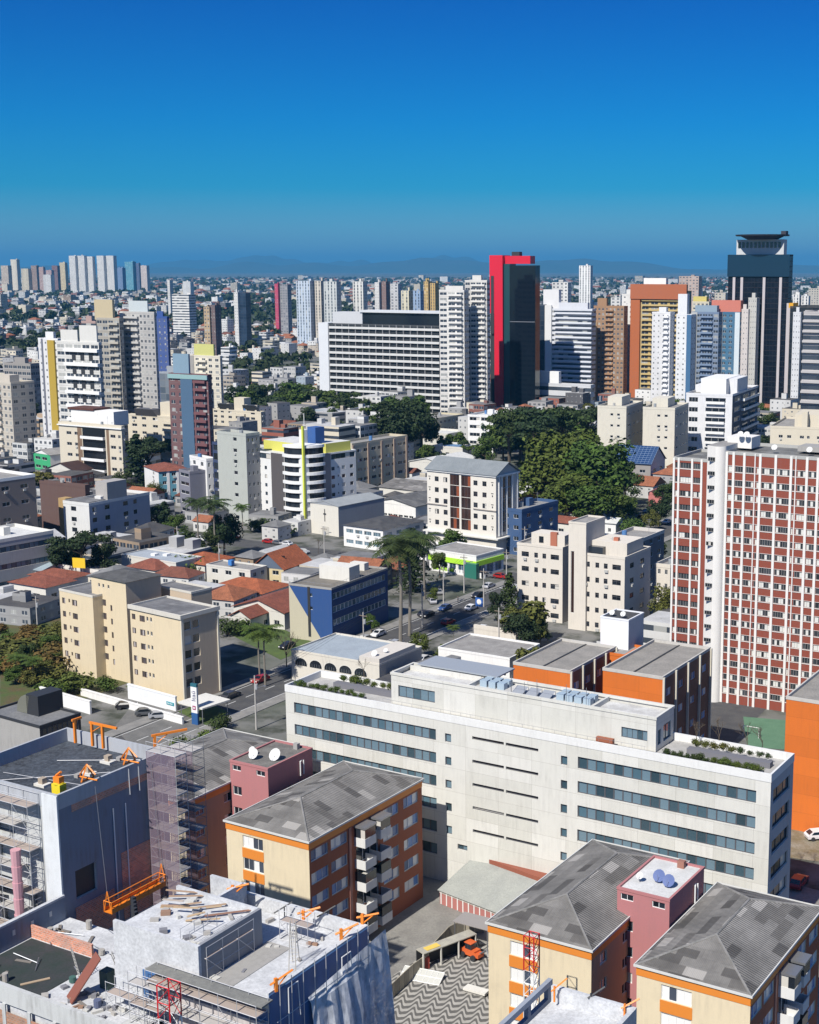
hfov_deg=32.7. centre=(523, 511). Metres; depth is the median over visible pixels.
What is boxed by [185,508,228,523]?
house
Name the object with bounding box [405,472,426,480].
city building
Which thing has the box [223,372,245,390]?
city building
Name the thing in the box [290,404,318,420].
city building
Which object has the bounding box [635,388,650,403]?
city building
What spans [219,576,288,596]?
house
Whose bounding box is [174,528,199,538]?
shrub
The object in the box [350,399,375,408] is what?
tree
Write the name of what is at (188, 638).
window
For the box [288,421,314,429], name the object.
city building
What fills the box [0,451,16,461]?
city building
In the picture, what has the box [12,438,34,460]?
city building
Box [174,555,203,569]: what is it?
shrub
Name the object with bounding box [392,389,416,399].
city building
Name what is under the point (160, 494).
house
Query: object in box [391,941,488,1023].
courtyard
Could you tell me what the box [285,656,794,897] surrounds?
office building
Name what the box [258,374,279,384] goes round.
city building
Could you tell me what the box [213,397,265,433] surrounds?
apartment building
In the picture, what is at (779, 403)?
city building
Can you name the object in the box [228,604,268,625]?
house
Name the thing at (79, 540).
tree
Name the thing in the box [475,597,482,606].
street sign
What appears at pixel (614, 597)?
window
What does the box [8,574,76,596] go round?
house
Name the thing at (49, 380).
tower
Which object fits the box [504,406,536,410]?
city building
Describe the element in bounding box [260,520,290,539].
house
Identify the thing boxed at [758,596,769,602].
window
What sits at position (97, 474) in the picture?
house
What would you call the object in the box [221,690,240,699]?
parked car
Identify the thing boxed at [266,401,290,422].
city building
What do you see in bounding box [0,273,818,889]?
ground
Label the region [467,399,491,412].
city building
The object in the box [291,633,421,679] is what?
arched hall
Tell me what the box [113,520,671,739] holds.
road
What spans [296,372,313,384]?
city building
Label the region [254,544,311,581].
house
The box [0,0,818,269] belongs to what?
sky
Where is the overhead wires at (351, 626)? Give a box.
[251,557,461,678]
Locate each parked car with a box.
[115,700,137,709]
[135,707,151,716]
[148,709,170,719]
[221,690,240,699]
[250,674,269,683]
[262,538,272,543]
[272,539,282,544]
[278,640,295,649]
[280,540,292,545]
[370,629,386,637]
[417,609,426,615]
[420,610,434,617]
[422,654,432,659]
[428,597,436,603]
[438,603,451,610]
[441,618,455,625]
[464,604,478,610]
[471,591,484,597]
[481,571,494,577]
[482,582,495,588]
[492,572,504,578]
[662,519,670,523]
[789,873,808,890]
[804,828,818,841]
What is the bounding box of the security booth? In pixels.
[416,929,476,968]
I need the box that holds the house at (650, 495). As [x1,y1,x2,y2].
[648,488,671,505]
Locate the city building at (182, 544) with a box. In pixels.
[150,535,214,554]
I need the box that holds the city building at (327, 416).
[314,407,345,423]
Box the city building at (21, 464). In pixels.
[0,458,34,473]
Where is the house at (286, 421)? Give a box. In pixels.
[270,420,297,425]
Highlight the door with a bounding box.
[322,526,328,534]
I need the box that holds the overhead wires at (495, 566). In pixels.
[482,531,524,608]
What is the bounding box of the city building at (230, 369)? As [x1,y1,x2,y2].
[223,365,240,374]
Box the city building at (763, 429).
[757,422,775,436]
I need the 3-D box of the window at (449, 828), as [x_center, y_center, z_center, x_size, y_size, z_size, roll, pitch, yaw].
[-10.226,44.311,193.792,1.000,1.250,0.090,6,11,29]
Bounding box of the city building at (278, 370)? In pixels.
[270,366,283,376]
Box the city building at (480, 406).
[469,400,495,413]
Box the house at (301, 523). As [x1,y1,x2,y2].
[283,514,310,535]
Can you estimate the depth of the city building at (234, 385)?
907.29 m
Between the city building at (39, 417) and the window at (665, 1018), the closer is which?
the window at (665, 1018)
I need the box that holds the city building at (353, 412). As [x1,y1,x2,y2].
[346,403,370,422]
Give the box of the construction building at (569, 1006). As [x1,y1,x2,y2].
[499,978,636,1023]
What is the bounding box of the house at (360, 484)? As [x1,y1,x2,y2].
[356,481,377,489]
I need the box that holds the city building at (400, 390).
[381,386,406,395]
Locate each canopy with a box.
[178,693,229,723]
[452,912,488,950]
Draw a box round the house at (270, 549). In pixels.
[259,544,287,552]
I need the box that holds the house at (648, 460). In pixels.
[617,444,666,475]
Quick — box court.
[743,717,785,748]
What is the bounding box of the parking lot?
[115,702,237,745]
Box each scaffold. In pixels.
[0,783,44,924]
[105,975,157,1023]
[127,965,168,1023]
[144,961,268,1023]
[146,736,191,905]
[167,733,209,892]
[180,913,216,940]
[196,915,254,977]
[279,904,315,947]
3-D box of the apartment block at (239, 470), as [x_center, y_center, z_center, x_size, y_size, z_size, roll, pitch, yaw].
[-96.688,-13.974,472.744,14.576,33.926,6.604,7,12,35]
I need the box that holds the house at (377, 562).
[337,555,392,587]
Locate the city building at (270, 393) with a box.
[267,383,278,395]
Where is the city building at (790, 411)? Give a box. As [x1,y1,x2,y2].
[782,402,800,417]
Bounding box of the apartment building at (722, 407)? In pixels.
[686,374,759,451]
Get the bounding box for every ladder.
[70,947,79,976]
[288,920,299,970]
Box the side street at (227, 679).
[221,671,286,695]
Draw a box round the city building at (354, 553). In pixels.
[330,550,385,558]
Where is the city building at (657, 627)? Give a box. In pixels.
[643,611,669,644]
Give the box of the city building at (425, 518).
[418,516,427,534]
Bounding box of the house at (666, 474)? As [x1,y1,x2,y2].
[652,467,672,483]
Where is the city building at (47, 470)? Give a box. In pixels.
[40,468,54,472]
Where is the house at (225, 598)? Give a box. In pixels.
[212,584,258,618]
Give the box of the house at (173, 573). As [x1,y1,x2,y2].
[155,566,205,582]
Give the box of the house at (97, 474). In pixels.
[90,470,104,486]
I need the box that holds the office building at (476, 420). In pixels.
[468,405,506,454]
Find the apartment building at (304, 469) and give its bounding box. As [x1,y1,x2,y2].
[260,413,356,518]
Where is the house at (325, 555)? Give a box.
[311,553,333,559]
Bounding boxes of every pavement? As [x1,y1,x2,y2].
[100,580,503,736]
[157,599,516,747]
[645,516,671,527]
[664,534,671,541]
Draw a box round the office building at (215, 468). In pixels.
[212,441,219,507]
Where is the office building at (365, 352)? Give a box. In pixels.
[318,310,439,413]
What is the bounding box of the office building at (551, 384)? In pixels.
[540,371,594,404]
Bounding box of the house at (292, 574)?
[281,566,318,582]
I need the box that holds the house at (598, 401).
[594,396,605,406]
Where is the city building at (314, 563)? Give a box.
[298,556,339,567]
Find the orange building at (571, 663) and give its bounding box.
[513,638,617,692]
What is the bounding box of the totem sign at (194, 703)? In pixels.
[190,683,198,724]
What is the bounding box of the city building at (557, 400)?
[539,396,564,407]
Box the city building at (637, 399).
[625,393,643,400]
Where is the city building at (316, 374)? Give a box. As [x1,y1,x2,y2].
[303,371,319,383]
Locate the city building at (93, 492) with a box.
[90,489,95,494]
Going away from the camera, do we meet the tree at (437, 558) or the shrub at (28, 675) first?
the shrub at (28, 675)
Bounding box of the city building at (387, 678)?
[375,674,390,681]
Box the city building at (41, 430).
[40,423,43,436]
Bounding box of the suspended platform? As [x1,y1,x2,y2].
[95,763,165,914]
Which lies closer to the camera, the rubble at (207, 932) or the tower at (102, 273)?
the rubble at (207, 932)
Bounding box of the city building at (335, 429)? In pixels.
[317,417,355,440]
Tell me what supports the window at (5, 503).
in the apartment block at (18, 503)
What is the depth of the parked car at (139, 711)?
266.90 m
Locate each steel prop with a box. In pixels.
[274,902,292,916]
[317,905,335,917]
[587,986,604,998]
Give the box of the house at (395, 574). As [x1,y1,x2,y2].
[387,557,411,584]
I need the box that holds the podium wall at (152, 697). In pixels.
[127,683,176,710]
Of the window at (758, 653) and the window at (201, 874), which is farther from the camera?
the window at (758, 653)
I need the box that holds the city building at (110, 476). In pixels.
[94,475,138,485]
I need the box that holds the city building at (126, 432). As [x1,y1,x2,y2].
[123,424,128,440]
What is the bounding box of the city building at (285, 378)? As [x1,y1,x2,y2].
[274,373,295,386]
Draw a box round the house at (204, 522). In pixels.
[192,514,222,531]
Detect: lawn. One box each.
[0,617,126,705]
[126,686,226,724]
[224,628,310,659]
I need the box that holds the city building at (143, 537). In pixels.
[113,526,172,549]
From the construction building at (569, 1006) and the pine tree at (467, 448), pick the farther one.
the pine tree at (467, 448)
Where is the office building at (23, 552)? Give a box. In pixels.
[0,523,53,585]
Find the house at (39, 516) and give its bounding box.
[37,514,41,527]
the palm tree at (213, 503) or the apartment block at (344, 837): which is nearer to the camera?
the apartment block at (344, 837)
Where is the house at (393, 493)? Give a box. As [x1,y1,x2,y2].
[382,491,404,497]
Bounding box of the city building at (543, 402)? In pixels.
[528,398,553,406]
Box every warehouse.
[47,460,93,472]
[378,478,426,494]
[384,490,426,518]
[410,451,478,471]
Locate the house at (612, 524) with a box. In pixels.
[605,517,623,533]
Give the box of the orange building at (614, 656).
[609,645,641,662]
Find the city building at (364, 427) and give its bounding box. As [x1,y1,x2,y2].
[344,416,376,437]
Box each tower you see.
[0,374,37,455]
[0,727,152,930]
[1,266,12,289]
[4,357,41,412]
[10,259,20,290]
[21,269,31,289]
[31,265,39,289]
[38,332,60,435]
[39,267,45,290]
[43,274,54,292]
[46,270,53,274]
[52,266,60,289]
[56,325,104,421]
[59,262,68,289]
[69,255,78,291]
[77,255,88,291]
[81,316,96,325]
[87,256,96,291]
[94,299,126,409]
[97,256,107,291]
[106,256,117,290]
[117,267,126,289]
[119,301,160,414]
[125,261,136,290]
[135,262,140,290]
[140,265,149,290]
[156,311,170,401]
[159,366,172,401]
[167,278,172,313]
[167,353,213,467]
[172,293,196,336]
[190,344,223,407]
[204,305,211,343]
[210,301,221,355]
[229,739,312,814]
[234,289,241,347]
[240,292,251,347]
[274,282,280,329]
[280,283,291,333]
[296,279,315,343]
[315,278,324,340]
[324,279,341,321]
[353,279,367,311]
[375,279,381,309]
[382,278,389,309]
[390,282,401,309]
[401,287,412,309]
[413,289,423,309]
[424,278,431,310]
[430,281,438,310]
[439,286,468,412]
[465,275,489,401]
[489,252,539,405]
[540,304,546,370]
[543,289,595,397]
[552,280,570,302]
[568,515,604,630]
[579,264,592,308]
[594,298,627,399]
[600,608,643,649]
[611,295,621,305]
[617,855,704,1006]
[622,289,630,392]
[629,278,691,397]
[651,307,674,400]
[670,431,818,711]
[675,294,695,399]
[679,275,701,311]
[691,305,722,384]
[692,296,711,311]
[712,300,743,374]
[715,290,727,299]
[727,231,792,403]
[740,304,749,375]
[748,293,759,384]
[787,303,818,404]
[790,307,802,403]
[793,292,800,304]
[800,310,818,410]
[801,294,809,304]
[808,286,818,304]
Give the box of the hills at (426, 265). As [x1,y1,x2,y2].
[0,258,818,272]
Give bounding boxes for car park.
[710,702,764,741]
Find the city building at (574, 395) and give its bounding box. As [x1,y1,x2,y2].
[565,386,589,403]
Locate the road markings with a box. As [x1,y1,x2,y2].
[114,584,516,745]
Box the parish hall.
[343,515,424,550]
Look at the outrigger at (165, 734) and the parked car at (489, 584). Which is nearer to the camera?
the outrigger at (165, 734)
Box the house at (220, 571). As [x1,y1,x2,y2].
[206,559,266,582]
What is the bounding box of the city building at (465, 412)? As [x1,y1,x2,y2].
[459,409,468,415]
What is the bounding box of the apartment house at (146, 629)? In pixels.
[59,567,221,701]
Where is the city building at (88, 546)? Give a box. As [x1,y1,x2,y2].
[68,541,107,551]
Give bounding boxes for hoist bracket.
[74,764,97,782]
[116,747,138,764]
[227,883,248,891]
[269,969,292,991]
[297,906,320,920]
[335,923,358,939]
[356,912,378,923]
[551,978,566,1001]
[621,998,639,1015]
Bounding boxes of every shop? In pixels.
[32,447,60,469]
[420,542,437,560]
[428,542,503,578]
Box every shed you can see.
[57,559,121,572]
[121,548,201,568]
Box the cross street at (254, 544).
[194,533,654,598]
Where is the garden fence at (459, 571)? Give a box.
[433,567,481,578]
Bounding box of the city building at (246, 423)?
[229,416,257,431]
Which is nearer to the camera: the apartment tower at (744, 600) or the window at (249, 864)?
the window at (249, 864)
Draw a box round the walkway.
[145,962,272,1008]
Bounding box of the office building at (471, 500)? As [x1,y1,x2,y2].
[423,455,520,553]
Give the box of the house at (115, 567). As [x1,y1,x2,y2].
[86,564,133,581]
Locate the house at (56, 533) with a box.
[51,529,64,539]
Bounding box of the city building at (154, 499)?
[150,491,174,515]
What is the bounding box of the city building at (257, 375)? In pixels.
[251,369,271,382]
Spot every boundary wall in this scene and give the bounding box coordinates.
[39,686,91,713]
[81,688,183,723]
[474,624,516,639]
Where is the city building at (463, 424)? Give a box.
[458,415,467,439]
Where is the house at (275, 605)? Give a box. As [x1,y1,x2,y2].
[231,588,289,629]
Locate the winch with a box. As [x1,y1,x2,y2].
[51,771,66,793]
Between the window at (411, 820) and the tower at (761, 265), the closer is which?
the window at (411, 820)
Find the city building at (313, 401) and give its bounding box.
[301,396,326,408]
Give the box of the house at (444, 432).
[423,428,457,444]
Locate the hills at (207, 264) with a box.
[121,255,487,268]
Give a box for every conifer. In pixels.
[121,433,151,486]
[370,400,390,434]
[390,527,437,594]
[495,572,521,618]
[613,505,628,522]
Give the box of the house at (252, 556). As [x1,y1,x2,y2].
[234,550,265,563]
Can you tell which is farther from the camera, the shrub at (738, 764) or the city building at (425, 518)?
the city building at (425, 518)
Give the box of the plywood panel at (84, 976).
[67,951,100,1003]
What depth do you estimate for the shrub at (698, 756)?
173.44 m
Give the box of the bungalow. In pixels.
[438,633,539,677]
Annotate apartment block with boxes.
[0,469,37,526]
[39,480,89,531]
[58,478,150,539]
[144,462,185,501]
[179,460,205,513]
[184,728,305,892]
[189,453,213,500]
[217,429,261,522]
[223,760,423,934]
[349,433,407,489]
[433,412,463,428]
[485,839,689,1023]
[506,494,557,554]
[517,529,568,622]
[586,533,650,631]
[597,394,642,445]
[614,521,664,598]
[633,882,818,1023]
[642,396,688,467]
[654,556,670,612]
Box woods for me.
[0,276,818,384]
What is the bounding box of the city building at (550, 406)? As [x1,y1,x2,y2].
[545,404,554,408]
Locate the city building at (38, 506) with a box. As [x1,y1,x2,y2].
[36,498,40,513]
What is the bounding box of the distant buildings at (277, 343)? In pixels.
[0,275,810,371]
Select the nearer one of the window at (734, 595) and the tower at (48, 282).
the window at (734, 595)
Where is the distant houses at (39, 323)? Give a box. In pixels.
[0,277,817,352]
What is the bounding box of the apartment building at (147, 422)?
[128,401,171,459]
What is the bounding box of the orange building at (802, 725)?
[785,670,818,831]
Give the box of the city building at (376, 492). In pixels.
[356,488,382,495]
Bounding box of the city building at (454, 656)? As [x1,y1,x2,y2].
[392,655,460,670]
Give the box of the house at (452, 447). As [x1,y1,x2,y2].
[432,442,478,454]
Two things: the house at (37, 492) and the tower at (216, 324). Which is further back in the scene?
the tower at (216, 324)
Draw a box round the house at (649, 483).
[623,475,666,497]
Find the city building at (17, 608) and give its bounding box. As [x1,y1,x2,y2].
[0,590,60,625]
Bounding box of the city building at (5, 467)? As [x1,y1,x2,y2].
[0,465,19,471]
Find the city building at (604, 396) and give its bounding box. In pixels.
[598,388,620,402]
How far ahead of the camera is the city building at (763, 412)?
745.70 m
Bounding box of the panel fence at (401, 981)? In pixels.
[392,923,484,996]
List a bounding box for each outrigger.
[71,716,81,742]
[89,721,117,748]
[151,728,186,746]
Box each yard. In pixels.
[369,876,818,1023]
[790,829,818,860]
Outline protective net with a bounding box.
[308,930,395,1023]
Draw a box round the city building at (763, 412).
[760,410,779,419]
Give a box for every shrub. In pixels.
[0,622,8,633]
[0,630,15,640]
[0,636,40,659]
[0,658,11,672]
[0,658,19,671]
[3,664,23,683]
[7,629,43,640]
[14,624,39,634]
[18,648,71,671]
[18,674,39,684]
[19,655,35,670]
[19,668,42,685]
[23,624,58,635]
[25,634,49,646]
[30,661,72,684]
[31,677,72,692]
[34,659,53,676]
[37,635,61,646]
[38,627,61,640]
[39,639,62,652]
[45,621,61,632]
[51,671,96,692]
[53,650,63,666]
[96,675,118,691]
[169,733,189,744]
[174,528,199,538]
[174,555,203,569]
[195,728,216,738]
[207,711,231,729]
[219,615,244,635]
[231,618,252,635]
[244,518,270,530]
[293,679,304,685]
[320,684,328,690]
[330,686,340,692]
[339,675,347,681]
[345,689,353,694]
[349,673,362,683]
[360,677,370,684]
[379,682,386,688]
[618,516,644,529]
[662,748,670,754]
[675,750,683,756]
[691,738,702,746]
[693,752,704,760]
[699,739,711,747]
[709,741,719,749]
[709,757,717,762]
[718,742,729,749]
[720,757,731,765]
[726,746,736,752]
[733,760,741,767]
[737,746,745,753]
[742,762,749,768]
[747,763,755,769]
[753,764,763,770]
[755,750,764,756]
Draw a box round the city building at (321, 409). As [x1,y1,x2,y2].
[315,408,339,410]
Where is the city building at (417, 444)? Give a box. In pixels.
[408,433,422,456]
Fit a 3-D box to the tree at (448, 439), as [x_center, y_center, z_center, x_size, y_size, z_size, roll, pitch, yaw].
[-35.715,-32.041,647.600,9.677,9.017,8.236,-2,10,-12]
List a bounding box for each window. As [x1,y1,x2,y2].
[0,540,48,552]
[0,556,50,570]
[0,579,15,585]
[1,486,8,490]
[2,502,9,506]
[22,514,29,518]
[43,720,77,735]
[140,615,144,621]
[141,643,145,649]
[142,657,146,663]
[184,621,190,630]
[185,635,190,644]
[185,649,191,658]
[186,664,192,672]
[186,678,192,686]
[192,619,198,627]
[193,633,199,642]
[194,647,199,656]
[194,661,200,670]
[195,675,200,683]
[196,808,203,815]
[196,828,204,837]
[197,848,204,858]
[198,868,205,879]
[224,792,230,802]
[233,765,240,770]
[234,786,241,795]
[234,806,241,813]
[243,835,262,850]
[244,858,263,873]
[245,880,264,895]
[257,770,264,776]
[260,453,269,458]
[295,657,306,666]
[309,660,321,668]
[311,843,326,861]
[311,865,327,884]
[312,888,327,907]
[324,662,336,671]
[331,451,354,459]
[331,832,345,849]
[331,854,346,872]
[332,876,346,894]
[332,898,347,915]
[333,575,384,599]
[333,587,384,612]
[333,599,385,625]
[339,665,351,673]
[354,668,366,676]
[356,838,376,860]
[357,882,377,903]
[373,532,380,536]
[383,803,396,815]
[383,824,397,841]
[384,866,398,883]
[388,845,397,858]
[388,887,398,900]
[403,792,416,808]
[404,813,416,829]
[404,833,417,850]
[404,854,417,871]
[405,874,417,891]
[446,733,450,741]
[446,757,450,764]
[446,780,451,788]
[447,803,451,810]
[447,825,451,833]
[450,474,458,485]
[450,485,458,495]
[450,496,458,506]
[450,507,458,517]
[450,518,459,528]
[450,563,455,568]
[458,844,466,849]
[461,475,470,486]
[461,486,470,497]
[461,497,470,508]
[462,508,470,519]
[462,519,470,530]
[470,417,479,420]
[470,425,479,428]
[470,433,479,435]
[473,736,503,744]
[473,760,503,767]
[473,783,503,791]
[473,806,503,814]
[474,829,503,838]
[479,565,484,572]
[487,562,492,571]
[495,560,500,569]
[507,743,537,750]
[507,767,537,774]
[507,790,537,798]
[507,814,537,822]
[507,837,537,845]
[508,476,510,486]
[508,487,510,497]
[508,498,510,507]
[511,941,536,960]
[511,967,536,986]
[511,993,536,1008]
[522,551,528,556]
[522,566,528,570]
[522,580,528,585]
[522,595,528,599]
[539,536,543,542]
[551,554,558,559]
[551,569,558,574]
[551,584,558,589]
[551,598,558,603]
[551,613,558,618]
[561,804,566,812]
[561,828,566,836]
[561,852,566,859]
[562,756,566,764]
[562,780,566,788]
[571,551,573,612]
[574,680,578,688]
[597,668,601,676]
[600,950,605,964]
[600,976,605,988]
[612,580,620,585]
[612,595,620,600]
[613,565,620,569]
[621,893,632,901]
[622,957,625,968]
[622,982,625,994]
[623,932,626,942]
[626,972,631,982]
[627,921,632,931]
[627,947,632,957]
[652,901,664,909]
[661,985,691,1006]
[661,1012,690,1023]
[688,427,696,431]
[688,437,696,441]
[688,446,696,450]
[689,397,697,401]
[689,407,697,411]
[689,417,697,421]
[705,398,725,402]
[705,408,725,412]
[705,418,724,422]
[705,427,724,432]
[705,437,724,441]
[729,688,736,693]
[730,647,737,653]
[730,661,737,666]
[730,674,736,680]
[731,606,738,612]
[731,620,738,625]
[731,634,737,639]
[732,579,739,584]
[732,592,738,598]
[733,537,740,542]
[733,551,740,556]
[733,565,739,570]
[734,495,741,500]
[734,509,741,514]
[734,523,740,528]
[735,466,742,472]
[735,480,742,486]
[740,662,747,668]
[740,676,747,682]
[740,690,746,695]
[741,635,748,641]
[741,649,748,654]
[742,594,749,599]
[742,608,749,613]
[742,621,748,627]
[743,566,750,571]
[743,580,750,585]
[744,524,751,529]
[744,538,751,543]
[744,552,750,557]
[745,495,752,501]
[745,510,752,515]
[746,467,753,472]
[746,481,753,487]
[751,996,760,1018]
[756,651,767,657]
[756,665,767,671]
[757,623,768,629]
[757,637,768,643]
[758,582,770,588]
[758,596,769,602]
[758,610,769,616]
[759,554,771,559]
[759,568,770,574]
[760,525,771,531]
[760,539,771,545]
[761,483,773,488]
[761,497,772,503]
[761,511,772,517]
[762,468,773,474]
[763,1009,771,1023]
[764,981,772,1002]
[770,877,784,895]
[771,826,786,852]
[771,852,785,877]
[772,801,787,826]
[773,777,787,800]
[778,997,786,1012]
[797,941,804,951]
[807,976,814,994]
[807,1002,813,1018]
[809,925,816,944]
[810,951,815,967]
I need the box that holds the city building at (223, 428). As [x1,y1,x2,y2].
[214,427,242,440]
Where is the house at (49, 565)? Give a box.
[33,562,57,571]
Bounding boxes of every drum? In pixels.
[2,972,8,982]
[69,975,75,982]
[86,919,91,929]
[93,998,101,1008]
[98,948,104,955]
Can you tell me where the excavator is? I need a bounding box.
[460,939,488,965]
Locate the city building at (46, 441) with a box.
[34,430,59,450]
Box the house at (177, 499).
[174,493,180,505]
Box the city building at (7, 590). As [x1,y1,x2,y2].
[0,584,32,598]
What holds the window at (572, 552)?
in the stair tower at (585, 531)
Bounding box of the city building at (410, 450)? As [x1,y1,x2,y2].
[408,442,413,459]
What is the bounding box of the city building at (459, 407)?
[448,401,466,412]
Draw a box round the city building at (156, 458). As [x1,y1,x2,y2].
[127,445,160,467]
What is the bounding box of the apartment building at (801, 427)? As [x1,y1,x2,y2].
[770,409,818,444]
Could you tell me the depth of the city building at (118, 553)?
398.64 m
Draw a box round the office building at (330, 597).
[289,561,387,640]
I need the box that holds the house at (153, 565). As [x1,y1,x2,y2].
[127,558,168,572]
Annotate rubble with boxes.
[41,992,48,997]
[60,984,68,989]
[77,991,86,996]
[83,987,95,993]
[91,992,96,998]
[91,1008,103,1014]
[101,1005,110,1010]
[112,1003,119,1010]
[118,1006,126,1012]
[149,917,159,921]
[159,927,167,933]
[160,909,170,915]
[183,934,191,940]
[185,898,194,902]
[192,919,200,924]
[204,930,210,934]
[209,974,220,979]
[265,917,274,923]
[306,941,317,945]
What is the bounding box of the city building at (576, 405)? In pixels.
[557,402,583,408]
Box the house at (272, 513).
[249,507,291,530]
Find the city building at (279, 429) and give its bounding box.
[262,419,298,443]
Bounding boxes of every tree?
[3,652,25,680]
[16,643,44,655]
[19,655,43,685]
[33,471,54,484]
[35,403,40,415]
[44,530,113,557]
[45,542,87,565]
[85,540,119,567]
[110,471,136,485]
[128,436,167,463]
[147,481,164,491]
[150,504,169,522]
[156,501,178,529]
[162,439,171,452]
[162,513,187,531]
[183,496,209,537]
[195,494,232,553]
[200,529,220,552]
[208,513,243,554]
[224,385,253,401]
[229,389,255,402]
[232,503,249,535]
[240,623,277,673]
[240,623,284,685]
[249,382,261,389]
[251,385,266,399]
[251,398,261,404]
[259,396,281,405]
[260,386,275,395]
[261,395,287,401]
[273,386,296,394]
[279,381,303,393]
[279,632,300,666]
[285,389,307,404]
[295,407,315,421]
[301,384,317,389]
[301,388,321,398]
[302,390,332,397]
[308,390,337,399]
[314,408,343,423]
[317,398,334,407]
[327,391,360,401]
[327,402,340,408]
[336,397,356,408]
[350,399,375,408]
[359,407,373,415]
[364,613,379,632]
[366,530,429,641]
[369,399,419,415]
[369,415,383,424]
[377,529,441,635]
[383,401,434,440]
[384,395,397,401]
[402,394,430,411]
[406,530,440,598]
[408,632,430,650]
[414,444,432,457]
[415,412,440,446]
[422,403,430,411]
[426,587,437,598]
[429,445,438,455]
[430,551,447,577]
[436,434,453,444]
[438,528,467,545]
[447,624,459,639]
[453,431,465,441]
[457,439,469,444]
[461,445,474,453]
[472,435,498,459]
[481,423,504,446]
[485,423,518,460]
[486,408,531,462]
[487,591,507,623]
[497,600,549,640]
[500,612,541,641]
[503,431,532,462]
[511,406,560,437]
[514,645,540,659]
[517,429,582,497]
[521,468,554,491]
[531,430,557,437]
[533,623,552,645]
[535,406,594,434]
[535,471,594,515]
[545,424,559,432]
[552,426,601,452]
[557,406,589,434]
[559,406,597,428]
[561,437,635,489]
[565,481,615,517]
[573,423,585,428]
[581,427,596,441]
[582,403,594,407]
[588,486,638,516]
[609,461,644,498]
[641,509,661,527]
[645,497,671,526]
[647,583,670,611]
[652,481,672,501]
[664,543,667,554]
[692,721,703,746]
[710,716,722,737]
[734,721,753,744]
[751,725,762,747]
[757,412,780,424]
[758,402,769,410]
[760,435,769,442]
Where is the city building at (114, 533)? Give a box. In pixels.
[95,531,130,543]
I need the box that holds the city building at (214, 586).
[189,580,225,590]
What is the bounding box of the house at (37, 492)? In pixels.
[36,486,39,498]
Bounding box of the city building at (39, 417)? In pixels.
[36,413,42,436]
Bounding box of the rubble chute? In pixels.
[10,847,24,916]
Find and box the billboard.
[72,558,85,571]
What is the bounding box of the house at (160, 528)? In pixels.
[125,522,175,534]
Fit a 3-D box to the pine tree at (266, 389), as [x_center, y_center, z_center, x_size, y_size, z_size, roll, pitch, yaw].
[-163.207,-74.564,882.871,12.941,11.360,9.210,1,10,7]
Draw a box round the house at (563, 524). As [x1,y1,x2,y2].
[558,515,577,531]
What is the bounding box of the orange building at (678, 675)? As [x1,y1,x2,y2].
[602,639,712,737]
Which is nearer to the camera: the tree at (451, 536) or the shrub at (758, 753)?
the shrub at (758, 753)
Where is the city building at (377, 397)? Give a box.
[362,392,390,403]
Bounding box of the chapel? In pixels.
[310,492,383,536]
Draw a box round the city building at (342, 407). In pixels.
[340,405,347,410]
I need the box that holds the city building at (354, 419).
[348,415,383,434]
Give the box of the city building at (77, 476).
[52,470,93,487]
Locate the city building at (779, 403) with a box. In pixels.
[770,393,797,418]
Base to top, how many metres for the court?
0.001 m
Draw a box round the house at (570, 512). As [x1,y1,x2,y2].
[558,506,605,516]
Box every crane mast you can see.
[156,978,182,1023]
[523,930,539,1017]
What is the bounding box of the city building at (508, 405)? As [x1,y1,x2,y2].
[496,403,513,408]
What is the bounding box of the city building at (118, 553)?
[82,543,136,563]
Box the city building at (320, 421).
[306,418,330,428]
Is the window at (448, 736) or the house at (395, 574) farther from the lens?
the house at (395, 574)
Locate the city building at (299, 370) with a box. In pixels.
[283,363,305,376]
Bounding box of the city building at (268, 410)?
[259,405,271,426]
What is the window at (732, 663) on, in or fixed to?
in the apartment tower at (744, 600)
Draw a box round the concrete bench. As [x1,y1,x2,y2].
[463,984,488,996]
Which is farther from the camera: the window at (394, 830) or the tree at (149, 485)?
the tree at (149, 485)
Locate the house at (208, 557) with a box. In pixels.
[192,551,234,578]
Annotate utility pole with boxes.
[32,596,38,624]
[250,675,266,729]
[321,526,331,552]
[360,612,372,636]
[418,585,431,627]
[439,566,450,603]
[461,554,472,592]
[480,568,491,606]
[494,608,509,636]
[504,549,514,573]
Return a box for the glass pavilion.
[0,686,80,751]
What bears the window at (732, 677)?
in the apartment tower at (744, 600)
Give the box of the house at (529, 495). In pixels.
[519,490,545,501]
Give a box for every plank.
[15,959,32,962]
[20,977,49,985]
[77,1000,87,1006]
[161,904,178,905]
[162,898,183,901]
[166,889,196,892]
[169,895,202,896]
[172,901,201,906]
[173,906,198,908]
[185,918,219,920]
[197,903,225,907]
[204,909,250,916]
[206,905,221,908]
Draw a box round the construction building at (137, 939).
[0,874,368,1023]
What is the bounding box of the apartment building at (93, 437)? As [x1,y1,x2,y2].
[57,405,128,475]
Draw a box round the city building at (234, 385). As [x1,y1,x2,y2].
[224,383,246,396]
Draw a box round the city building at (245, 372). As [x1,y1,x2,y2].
[241,369,248,384]
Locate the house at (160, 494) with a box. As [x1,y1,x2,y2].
[128,486,165,498]
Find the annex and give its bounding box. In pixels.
[437,859,546,917]
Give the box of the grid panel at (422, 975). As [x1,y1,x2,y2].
[400,965,444,985]
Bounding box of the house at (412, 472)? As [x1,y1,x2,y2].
[408,467,421,477]
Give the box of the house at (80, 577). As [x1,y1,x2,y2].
[26,568,90,584]

